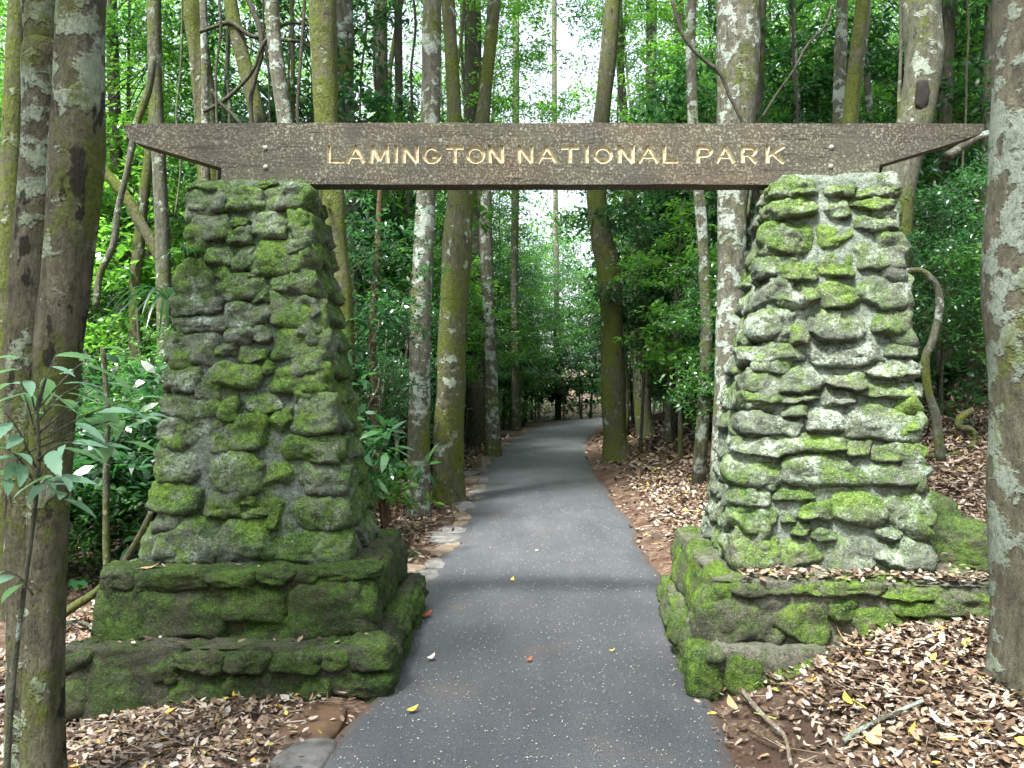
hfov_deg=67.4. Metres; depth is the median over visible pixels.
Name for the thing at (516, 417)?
rainforest tree
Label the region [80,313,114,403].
understorey tree
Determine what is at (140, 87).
slim tree
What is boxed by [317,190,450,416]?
understorey tree
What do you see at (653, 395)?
understorey tree
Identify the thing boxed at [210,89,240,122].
liana
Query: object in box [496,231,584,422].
midstorey tree
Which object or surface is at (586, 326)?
understorey tree
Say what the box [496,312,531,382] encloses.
understorey tree
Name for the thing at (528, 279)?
midstorey tree
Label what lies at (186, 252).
epiphyte
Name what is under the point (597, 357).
understorey tree
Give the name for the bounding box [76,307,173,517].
understorey tree
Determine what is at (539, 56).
midstorey tree
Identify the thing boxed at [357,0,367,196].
hanging vine
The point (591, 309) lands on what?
understorey tree
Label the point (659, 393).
shrub
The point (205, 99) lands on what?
slim tree
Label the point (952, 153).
branch
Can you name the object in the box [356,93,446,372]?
understorey tree
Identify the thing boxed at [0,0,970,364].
sky
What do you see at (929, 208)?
understorey tree
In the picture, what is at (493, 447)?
rainforest tree
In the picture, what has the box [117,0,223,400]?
slim tree
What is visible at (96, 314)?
understorey tree
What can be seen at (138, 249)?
slim tree
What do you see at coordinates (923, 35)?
rainforest tree
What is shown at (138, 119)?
liana
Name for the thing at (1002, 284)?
rainforest tree
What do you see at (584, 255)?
understorey tree
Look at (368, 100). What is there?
understorey tree
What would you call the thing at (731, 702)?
fallen leaf
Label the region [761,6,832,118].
branch
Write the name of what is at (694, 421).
understorey tree
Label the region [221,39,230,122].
slim tree
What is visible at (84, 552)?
shrub
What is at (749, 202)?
hanging vine
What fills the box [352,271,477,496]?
understorey tree
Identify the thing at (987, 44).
rainforest tree
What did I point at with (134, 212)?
branch
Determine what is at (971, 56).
midstorey tree
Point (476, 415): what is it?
rainforest tree
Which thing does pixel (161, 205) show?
rainforest tree
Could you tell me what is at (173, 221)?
understorey tree
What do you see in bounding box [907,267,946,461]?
liana
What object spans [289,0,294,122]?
slim tree
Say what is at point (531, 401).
understorey tree
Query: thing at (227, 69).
hanging vine
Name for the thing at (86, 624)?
stick
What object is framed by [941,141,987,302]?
understorey tree
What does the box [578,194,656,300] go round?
midstorey tree
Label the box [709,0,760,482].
rainforest tree
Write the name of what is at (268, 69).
hanging vine
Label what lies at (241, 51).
rainforest tree
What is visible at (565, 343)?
understorey tree
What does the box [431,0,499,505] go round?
rainforest tree
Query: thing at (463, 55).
slim tree
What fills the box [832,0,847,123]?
rainforest tree
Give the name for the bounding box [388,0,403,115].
slim tree
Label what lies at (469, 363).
understorey tree
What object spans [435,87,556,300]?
understorey tree
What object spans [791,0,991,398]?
understorey tree
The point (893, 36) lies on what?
understorey tree
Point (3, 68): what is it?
midstorey tree
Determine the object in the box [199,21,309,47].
liana
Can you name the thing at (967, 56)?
hanging vine
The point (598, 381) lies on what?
understorey tree
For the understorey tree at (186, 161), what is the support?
on the ground
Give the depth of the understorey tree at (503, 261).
23.51 m
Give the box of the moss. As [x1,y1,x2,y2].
[99,173,988,701]
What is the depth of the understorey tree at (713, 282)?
10.80 m
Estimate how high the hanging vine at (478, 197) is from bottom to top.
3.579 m
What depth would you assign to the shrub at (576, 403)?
37.76 m
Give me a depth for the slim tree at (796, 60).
13.96 m
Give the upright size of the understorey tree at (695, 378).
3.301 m
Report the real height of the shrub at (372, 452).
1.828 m
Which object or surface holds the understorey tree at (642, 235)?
on the ground
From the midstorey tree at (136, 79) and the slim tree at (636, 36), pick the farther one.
the slim tree at (636, 36)
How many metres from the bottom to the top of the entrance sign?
0.385 m
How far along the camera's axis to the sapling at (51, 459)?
2.49 m
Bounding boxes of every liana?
[92,56,156,307]
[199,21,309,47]
[202,21,308,113]
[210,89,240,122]
[246,0,264,122]
[665,0,716,441]
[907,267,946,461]
[925,407,978,457]
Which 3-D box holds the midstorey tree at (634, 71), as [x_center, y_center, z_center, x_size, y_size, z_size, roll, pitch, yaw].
[4.352,-4.038,21.529,5.522,10.813,5.662,0,0,-13]
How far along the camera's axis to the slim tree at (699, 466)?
9.95 m
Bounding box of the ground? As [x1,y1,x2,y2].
[0,360,1023,767]
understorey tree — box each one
[0,0,271,293]
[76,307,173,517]
[77,341,163,515]
[78,349,110,406]
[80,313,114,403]
[81,246,172,392]
[84,96,196,362]
[87,219,155,409]
[88,170,173,340]
[97,100,195,352]
[110,331,167,406]
[116,325,156,391]
[150,165,190,258]
[159,328,365,362]
[166,91,245,243]
[189,20,446,321]
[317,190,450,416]
[346,94,517,483]
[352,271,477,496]
[355,303,437,488]
[355,335,442,511]
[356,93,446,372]
[358,200,398,362]
[359,190,477,469]
[408,230,498,359]
[430,241,519,385]
[430,355,465,394]
[433,242,511,345]
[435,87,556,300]
[439,235,542,370]
[465,348,514,413]
[494,253,561,347]
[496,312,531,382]
[497,302,551,385]
[497,323,567,426]
[497,335,548,429]
[506,347,550,393]
[508,279,565,419]
[509,294,577,422]
[536,230,673,357]
[540,244,596,413]
[541,342,592,419]
[555,291,600,417]
[556,190,681,424]
[561,190,709,453]
[569,298,632,377]
[574,275,600,354]
[582,237,675,395]
[583,356,600,398]
[597,344,655,412]
[606,191,717,458]
[610,62,767,258]
[614,190,716,435]
[624,244,714,438]
[628,0,846,250]
[628,349,666,413]
[631,255,715,426]
[638,0,894,118]
[647,243,744,428]
[663,222,748,367]
[664,0,898,235]
[665,243,751,373]
[708,42,864,238]
[746,31,896,249]
[773,58,894,122]
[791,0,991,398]
[808,104,932,264]
[809,0,983,345]
[832,26,973,310]
[860,36,973,119]
[863,0,984,361]
[881,43,982,281]
[900,162,987,442]
[909,179,985,331]
[912,217,957,364]
[912,219,983,415]
[917,262,972,314]
[925,182,986,369]
[932,18,982,232]
[937,20,983,201]
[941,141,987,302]
[943,212,984,317]
[945,249,982,343]
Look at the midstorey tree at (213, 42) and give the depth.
14.24 m
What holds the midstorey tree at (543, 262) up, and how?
on the ground
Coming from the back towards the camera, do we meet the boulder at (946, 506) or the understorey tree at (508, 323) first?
the understorey tree at (508, 323)
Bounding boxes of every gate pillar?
[65,179,428,724]
[656,171,989,701]
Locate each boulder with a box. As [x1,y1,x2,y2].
[930,516,988,578]
[933,491,964,517]
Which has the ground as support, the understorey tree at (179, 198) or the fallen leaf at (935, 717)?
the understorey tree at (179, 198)
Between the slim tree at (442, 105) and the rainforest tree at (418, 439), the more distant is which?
the slim tree at (442, 105)
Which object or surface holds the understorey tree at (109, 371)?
on the ground
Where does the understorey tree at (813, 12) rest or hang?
on the ground
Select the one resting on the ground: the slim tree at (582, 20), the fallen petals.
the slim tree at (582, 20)
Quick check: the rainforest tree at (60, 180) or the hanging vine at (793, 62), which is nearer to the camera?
the rainforest tree at (60, 180)
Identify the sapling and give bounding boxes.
[0,346,171,767]
[100,345,110,567]
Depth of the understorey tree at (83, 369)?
9.48 m
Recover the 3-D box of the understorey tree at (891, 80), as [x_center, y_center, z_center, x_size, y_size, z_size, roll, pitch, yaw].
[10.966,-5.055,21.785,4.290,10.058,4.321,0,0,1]
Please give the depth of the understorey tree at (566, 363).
35.15 m
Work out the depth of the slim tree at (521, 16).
24.01 m
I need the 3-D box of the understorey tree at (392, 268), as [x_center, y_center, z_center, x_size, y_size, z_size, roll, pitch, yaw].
[-1.928,-1.522,13.701,4.108,7.156,4.017,0,0,28]
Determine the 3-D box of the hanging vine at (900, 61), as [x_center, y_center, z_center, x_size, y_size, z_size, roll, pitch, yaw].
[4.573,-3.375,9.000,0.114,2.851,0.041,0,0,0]
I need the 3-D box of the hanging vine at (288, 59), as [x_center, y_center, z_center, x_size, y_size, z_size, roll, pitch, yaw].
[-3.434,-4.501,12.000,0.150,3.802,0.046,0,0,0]
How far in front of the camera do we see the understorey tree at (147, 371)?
10.55 m
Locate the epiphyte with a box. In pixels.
[151,245,210,263]
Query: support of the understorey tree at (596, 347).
on the ground
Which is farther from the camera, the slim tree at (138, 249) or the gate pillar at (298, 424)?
the slim tree at (138, 249)
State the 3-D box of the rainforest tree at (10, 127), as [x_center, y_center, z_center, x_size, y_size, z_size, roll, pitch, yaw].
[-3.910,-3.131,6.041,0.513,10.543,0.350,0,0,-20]
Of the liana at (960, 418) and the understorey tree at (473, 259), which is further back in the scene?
the understorey tree at (473, 259)
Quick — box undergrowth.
[67,350,987,592]
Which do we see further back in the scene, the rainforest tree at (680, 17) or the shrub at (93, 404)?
the rainforest tree at (680, 17)
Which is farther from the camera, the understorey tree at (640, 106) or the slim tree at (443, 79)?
the slim tree at (443, 79)
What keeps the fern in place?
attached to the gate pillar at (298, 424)
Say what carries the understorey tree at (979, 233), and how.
on the ground
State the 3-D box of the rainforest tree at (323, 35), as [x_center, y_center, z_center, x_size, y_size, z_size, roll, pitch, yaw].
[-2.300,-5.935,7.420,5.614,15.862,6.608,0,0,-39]
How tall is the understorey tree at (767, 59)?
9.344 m
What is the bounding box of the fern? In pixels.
[94,284,177,334]
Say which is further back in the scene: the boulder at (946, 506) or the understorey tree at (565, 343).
the understorey tree at (565, 343)
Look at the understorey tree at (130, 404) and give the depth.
7.64 m
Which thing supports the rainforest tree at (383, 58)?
on the ground
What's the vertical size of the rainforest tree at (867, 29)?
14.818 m
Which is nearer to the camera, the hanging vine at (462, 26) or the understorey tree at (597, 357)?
the hanging vine at (462, 26)
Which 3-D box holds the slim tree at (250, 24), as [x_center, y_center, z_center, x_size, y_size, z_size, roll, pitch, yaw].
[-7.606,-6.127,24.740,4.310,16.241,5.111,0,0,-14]
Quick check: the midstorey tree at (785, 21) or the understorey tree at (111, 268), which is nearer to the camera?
the understorey tree at (111, 268)
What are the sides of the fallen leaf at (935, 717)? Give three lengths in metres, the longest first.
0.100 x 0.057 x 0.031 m
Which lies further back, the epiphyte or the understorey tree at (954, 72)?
the understorey tree at (954, 72)
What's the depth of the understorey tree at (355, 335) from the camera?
8.93 m
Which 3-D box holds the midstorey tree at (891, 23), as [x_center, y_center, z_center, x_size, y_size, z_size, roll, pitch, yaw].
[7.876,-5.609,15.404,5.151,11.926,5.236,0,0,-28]
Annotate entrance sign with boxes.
[125,122,983,189]
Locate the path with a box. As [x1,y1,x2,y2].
[263,417,737,767]
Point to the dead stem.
(385, 515)
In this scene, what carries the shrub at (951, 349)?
on the ground
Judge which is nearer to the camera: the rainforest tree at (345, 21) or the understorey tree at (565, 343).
the rainforest tree at (345, 21)
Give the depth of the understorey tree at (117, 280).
13.07 m
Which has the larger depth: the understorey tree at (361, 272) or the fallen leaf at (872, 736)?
the understorey tree at (361, 272)
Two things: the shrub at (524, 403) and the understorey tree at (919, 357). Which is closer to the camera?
the understorey tree at (919, 357)
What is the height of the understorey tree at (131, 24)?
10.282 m
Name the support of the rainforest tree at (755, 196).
on the ground
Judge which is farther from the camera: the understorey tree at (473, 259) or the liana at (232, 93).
the understorey tree at (473, 259)
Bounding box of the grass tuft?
[408,549,420,557]
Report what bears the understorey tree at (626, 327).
on the ground
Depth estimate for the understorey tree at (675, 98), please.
14.02 m
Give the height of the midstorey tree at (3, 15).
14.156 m
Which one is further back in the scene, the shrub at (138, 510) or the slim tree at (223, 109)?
the slim tree at (223, 109)
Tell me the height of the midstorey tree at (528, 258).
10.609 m
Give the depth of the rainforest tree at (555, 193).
37.89 m
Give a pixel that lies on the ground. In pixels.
(764, 728)
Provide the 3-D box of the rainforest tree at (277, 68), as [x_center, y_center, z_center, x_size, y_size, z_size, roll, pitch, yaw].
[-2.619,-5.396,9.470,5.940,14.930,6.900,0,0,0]
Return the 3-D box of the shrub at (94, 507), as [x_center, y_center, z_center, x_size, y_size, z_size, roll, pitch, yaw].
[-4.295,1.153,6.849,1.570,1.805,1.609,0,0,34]
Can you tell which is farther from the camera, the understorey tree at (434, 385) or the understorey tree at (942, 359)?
the understorey tree at (434, 385)
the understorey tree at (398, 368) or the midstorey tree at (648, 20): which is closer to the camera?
the understorey tree at (398, 368)
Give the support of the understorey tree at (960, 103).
on the ground
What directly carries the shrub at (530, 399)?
on the ground
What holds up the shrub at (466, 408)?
on the ground
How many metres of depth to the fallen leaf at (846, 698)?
3.40 m
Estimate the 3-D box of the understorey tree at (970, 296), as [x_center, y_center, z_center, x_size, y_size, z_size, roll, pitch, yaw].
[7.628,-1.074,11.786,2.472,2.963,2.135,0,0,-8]
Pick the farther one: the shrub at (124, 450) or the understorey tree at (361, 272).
the understorey tree at (361, 272)
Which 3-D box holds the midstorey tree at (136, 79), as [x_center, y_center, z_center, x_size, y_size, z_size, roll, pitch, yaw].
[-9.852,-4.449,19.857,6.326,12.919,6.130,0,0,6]
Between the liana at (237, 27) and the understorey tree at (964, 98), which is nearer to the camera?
the liana at (237, 27)
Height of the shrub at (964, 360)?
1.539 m
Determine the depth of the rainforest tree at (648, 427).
18.39 m
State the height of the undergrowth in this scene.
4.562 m
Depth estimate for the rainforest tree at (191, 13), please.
10.37 m
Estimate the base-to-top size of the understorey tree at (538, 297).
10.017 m
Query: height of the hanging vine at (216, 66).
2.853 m
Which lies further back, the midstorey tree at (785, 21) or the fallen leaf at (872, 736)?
the midstorey tree at (785, 21)
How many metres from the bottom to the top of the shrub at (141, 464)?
2.361 m
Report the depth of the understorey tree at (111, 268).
18.37 m
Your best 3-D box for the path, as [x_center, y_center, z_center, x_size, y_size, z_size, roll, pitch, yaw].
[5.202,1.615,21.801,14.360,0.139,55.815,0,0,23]
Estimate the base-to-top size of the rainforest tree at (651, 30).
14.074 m
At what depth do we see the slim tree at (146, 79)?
26.64 m
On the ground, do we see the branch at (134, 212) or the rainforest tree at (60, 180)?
the rainforest tree at (60, 180)
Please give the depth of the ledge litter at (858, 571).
4.04 m
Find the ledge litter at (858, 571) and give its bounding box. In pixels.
[78,552,988,642]
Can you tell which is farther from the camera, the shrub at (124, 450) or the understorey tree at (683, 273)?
the understorey tree at (683, 273)
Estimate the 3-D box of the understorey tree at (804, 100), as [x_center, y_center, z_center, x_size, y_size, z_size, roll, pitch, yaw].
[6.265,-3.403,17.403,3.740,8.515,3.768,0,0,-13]
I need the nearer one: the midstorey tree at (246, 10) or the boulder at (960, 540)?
the boulder at (960, 540)
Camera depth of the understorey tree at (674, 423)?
16.05 m
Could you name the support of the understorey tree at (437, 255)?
on the ground
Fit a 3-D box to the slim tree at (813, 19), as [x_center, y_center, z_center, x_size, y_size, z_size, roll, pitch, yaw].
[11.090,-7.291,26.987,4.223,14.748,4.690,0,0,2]
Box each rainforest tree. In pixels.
[0,0,22,621]
[3,0,106,767]
[105,0,130,402]
[146,0,171,407]
[183,0,220,180]
[224,0,265,122]
[265,0,292,122]
[308,0,359,435]
[336,0,362,434]
[375,0,392,462]
[394,0,408,479]
[407,0,440,519]
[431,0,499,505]
[464,0,484,447]
[479,118,502,456]
[511,0,521,430]
[552,0,560,419]
[587,0,634,463]
[616,0,655,437]
[644,0,656,424]
[671,0,684,419]
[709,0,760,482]
[748,0,766,250]
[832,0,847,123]
[857,0,871,122]
[882,0,944,267]
[933,0,955,399]
[965,0,992,399]
[980,0,1023,703]
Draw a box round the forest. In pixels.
[169,89,691,412]
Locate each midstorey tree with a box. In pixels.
[0,0,261,403]
[0,3,6,131]
[1,0,249,261]
[125,0,445,310]
[137,0,387,122]
[356,0,592,443]
[433,191,545,349]
[492,190,558,377]
[492,221,559,370]
[493,220,548,417]
[495,236,560,420]
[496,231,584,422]
[517,0,713,435]
[522,223,595,417]
[575,35,714,417]
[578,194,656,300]
[600,0,835,212]
[699,0,833,79]
[763,34,892,117]
[784,0,984,122]
[888,1,983,351]
[897,0,985,360]
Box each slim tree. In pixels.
[105,25,217,115]
[106,55,190,117]
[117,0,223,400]
[129,19,161,406]
[199,0,209,180]
[214,0,308,70]
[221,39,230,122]
[266,2,393,113]
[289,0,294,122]
[353,0,422,91]
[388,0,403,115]
[404,0,518,436]
[407,18,519,121]
[421,62,534,122]
[455,0,552,345]
[555,0,684,236]
[565,0,698,201]
[643,0,778,408]
[686,0,712,488]
[772,0,889,75]
[772,4,881,49]
[788,0,800,122]
[842,0,869,123]
[863,41,872,122]
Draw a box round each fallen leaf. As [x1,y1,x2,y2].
[407,705,417,710]
[727,695,737,708]
[836,626,864,645]
[843,691,852,703]
[866,724,881,744]
[929,707,949,725]
[1015,736,1023,744]
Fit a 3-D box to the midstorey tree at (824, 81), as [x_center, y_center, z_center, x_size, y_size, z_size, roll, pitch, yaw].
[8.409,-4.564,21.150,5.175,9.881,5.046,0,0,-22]
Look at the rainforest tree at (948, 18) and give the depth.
12.90 m
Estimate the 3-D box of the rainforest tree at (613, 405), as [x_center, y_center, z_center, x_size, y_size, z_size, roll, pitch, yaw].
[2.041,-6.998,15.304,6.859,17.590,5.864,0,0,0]
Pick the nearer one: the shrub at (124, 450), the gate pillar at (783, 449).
the gate pillar at (783, 449)
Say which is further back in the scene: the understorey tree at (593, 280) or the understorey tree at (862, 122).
the understorey tree at (593, 280)
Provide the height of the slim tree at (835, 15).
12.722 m
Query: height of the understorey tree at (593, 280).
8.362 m
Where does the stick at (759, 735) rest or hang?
on the stick at (757, 709)
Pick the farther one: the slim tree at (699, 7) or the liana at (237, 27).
the slim tree at (699, 7)
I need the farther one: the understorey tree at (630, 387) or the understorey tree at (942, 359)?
the understorey tree at (630, 387)
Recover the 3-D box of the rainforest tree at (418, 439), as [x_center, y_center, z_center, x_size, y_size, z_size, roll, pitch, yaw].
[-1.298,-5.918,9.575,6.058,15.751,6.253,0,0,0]
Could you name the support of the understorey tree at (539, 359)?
on the ground
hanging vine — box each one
[174,0,182,217]
[214,0,221,179]
[225,14,230,122]
[262,0,270,122]
[287,0,294,96]
[296,0,305,122]
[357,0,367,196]
[407,0,416,217]
[458,0,465,61]
[474,0,480,217]
[746,190,751,217]
[759,0,761,194]
[791,0,798,122]
[897,0,902,114]
[961,0,969,217]
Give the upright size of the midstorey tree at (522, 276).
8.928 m
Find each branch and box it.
[66,511,153,616]
[104,165,154,259]
[670,0,744,122]
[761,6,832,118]
[943,130,988,160]
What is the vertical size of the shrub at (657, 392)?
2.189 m
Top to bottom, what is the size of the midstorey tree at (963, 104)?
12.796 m
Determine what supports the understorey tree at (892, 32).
on the ground
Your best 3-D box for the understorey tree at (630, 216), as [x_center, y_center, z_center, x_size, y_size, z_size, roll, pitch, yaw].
[2.530,-1.440,15.166,3.160,6.047,3.288,0,0,-43]
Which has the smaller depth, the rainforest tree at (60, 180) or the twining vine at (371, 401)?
the rainforest tree at (60, 180)
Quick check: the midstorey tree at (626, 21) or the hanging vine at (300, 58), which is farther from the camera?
the midstorey tree at (626, 21)
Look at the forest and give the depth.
49.45 m
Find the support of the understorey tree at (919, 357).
on the ground
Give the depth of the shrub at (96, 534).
6.86 m
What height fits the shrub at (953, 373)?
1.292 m
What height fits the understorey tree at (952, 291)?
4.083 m
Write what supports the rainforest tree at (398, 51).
on the ground
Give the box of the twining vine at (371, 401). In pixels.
[368,321,379,511]
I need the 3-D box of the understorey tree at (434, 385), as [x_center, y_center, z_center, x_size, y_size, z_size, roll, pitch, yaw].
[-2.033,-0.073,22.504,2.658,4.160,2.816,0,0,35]
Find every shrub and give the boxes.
[68,479,154,580]
[69,430,134,529]
[70,414,156,572]
[70,437,139,534]
[73,352,168,558]
[73,462,138,557]
[76,382,156,516]
[76,391,154,489]
[112,368,167,522]
[116,502,154,529]
[348,353,440,499]
[358,409,392,454]
[362,387,436,458]
[364,423,433,470]
[367,453,443,524]
[434,379,505,424]
[499,352,574,420]
[499,397,536,428]
[528,368,572,419]
[540,337,601,418]
[549,375,600,416]
[650,363,696,414]
[650,369,685,412]
[671,380,713,429]
[912,342,985,384]
[913,316,967,361]
[915,331,985,378]
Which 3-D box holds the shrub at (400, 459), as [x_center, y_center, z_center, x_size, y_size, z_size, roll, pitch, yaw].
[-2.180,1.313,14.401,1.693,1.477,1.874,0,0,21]
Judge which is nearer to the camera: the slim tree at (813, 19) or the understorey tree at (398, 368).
the understorey tree at (398, 368)
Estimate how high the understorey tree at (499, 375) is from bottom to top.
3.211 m
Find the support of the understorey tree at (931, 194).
on the ground
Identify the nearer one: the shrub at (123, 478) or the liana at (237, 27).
the shrub at (123, 478)
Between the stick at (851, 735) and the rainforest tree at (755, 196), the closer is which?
the stick at (851, 735)
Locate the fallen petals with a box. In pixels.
[334,423,736,767]
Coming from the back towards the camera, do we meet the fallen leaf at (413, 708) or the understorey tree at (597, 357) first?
the understorey tree at (597, 357)
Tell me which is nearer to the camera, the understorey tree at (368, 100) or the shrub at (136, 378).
the shrub at (136, 378)
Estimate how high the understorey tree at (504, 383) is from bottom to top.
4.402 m
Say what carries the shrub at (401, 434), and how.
on the ground
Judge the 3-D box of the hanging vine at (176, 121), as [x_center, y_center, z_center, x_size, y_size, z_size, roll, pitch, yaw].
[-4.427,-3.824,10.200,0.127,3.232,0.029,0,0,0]
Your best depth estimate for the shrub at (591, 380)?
36.44 m
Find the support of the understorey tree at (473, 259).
on the ground
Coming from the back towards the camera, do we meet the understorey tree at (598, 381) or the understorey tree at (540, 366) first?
the understorey tree at (598, 381)
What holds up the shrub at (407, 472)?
on the ground
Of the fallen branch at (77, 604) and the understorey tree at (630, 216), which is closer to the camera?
the fallen branch at (77, 604)
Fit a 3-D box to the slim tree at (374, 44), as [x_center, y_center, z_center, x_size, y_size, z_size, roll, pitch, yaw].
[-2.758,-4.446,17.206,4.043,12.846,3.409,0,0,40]
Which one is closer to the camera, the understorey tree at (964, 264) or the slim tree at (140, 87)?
the understorey tree at (964, 264)
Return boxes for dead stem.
[368,190,392,528]
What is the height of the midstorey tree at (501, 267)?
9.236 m
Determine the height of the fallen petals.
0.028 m
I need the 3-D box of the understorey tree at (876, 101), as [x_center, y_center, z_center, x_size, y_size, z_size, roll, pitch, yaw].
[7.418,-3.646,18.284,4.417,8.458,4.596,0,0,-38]
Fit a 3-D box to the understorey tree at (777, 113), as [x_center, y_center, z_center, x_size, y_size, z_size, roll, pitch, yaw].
[5.589,-2.886,14.302,3.635,7.375,3.609,0,0,42]
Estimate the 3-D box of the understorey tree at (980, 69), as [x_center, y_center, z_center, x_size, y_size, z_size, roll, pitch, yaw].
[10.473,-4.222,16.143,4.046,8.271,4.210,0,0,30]
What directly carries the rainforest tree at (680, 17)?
on the ground
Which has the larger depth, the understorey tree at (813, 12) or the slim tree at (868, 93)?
the understorey tree at (813, 12)
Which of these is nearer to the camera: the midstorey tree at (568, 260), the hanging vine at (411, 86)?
the hanging vine at (411, 86)
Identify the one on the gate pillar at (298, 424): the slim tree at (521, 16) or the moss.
the moss
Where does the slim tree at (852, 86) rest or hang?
on the ground
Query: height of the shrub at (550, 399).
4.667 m
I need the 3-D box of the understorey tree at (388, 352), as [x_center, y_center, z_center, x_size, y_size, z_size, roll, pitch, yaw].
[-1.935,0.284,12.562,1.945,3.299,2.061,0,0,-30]
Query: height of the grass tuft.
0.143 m
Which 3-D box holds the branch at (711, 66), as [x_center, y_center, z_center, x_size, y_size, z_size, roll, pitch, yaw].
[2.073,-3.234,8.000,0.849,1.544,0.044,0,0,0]
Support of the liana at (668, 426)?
hanging from the understorey tree at (675, 98)
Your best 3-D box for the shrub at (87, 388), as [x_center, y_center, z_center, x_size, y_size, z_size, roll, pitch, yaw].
[-5.261,0.959,10.415,2.058,2.309,2.008,0,0,-18]
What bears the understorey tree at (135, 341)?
on the ground
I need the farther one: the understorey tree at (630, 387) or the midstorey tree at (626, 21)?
the understorey tree at (630, 387)
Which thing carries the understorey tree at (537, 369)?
on the ground
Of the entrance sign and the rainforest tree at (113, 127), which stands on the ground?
the rainforest tree at (113, 127)
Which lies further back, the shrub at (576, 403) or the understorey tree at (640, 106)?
the shrub at (576, 403)
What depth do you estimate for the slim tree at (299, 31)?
23.20 m
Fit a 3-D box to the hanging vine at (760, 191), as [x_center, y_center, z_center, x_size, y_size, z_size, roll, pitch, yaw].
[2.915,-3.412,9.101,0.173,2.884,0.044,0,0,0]
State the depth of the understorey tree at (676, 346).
13.03 m
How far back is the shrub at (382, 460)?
6.93 m
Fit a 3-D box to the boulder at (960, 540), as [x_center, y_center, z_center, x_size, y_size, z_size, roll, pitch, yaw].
[2.891,1.074,4.765,0.892,0.476,0.661,6,2,18]
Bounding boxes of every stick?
[66,619,91,628]
[740,688,792,766]
[746,727,791,744]
[842,699,923,742]
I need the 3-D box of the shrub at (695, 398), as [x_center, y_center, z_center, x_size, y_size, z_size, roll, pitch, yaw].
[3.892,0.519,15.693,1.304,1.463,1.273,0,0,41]
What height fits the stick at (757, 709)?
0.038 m

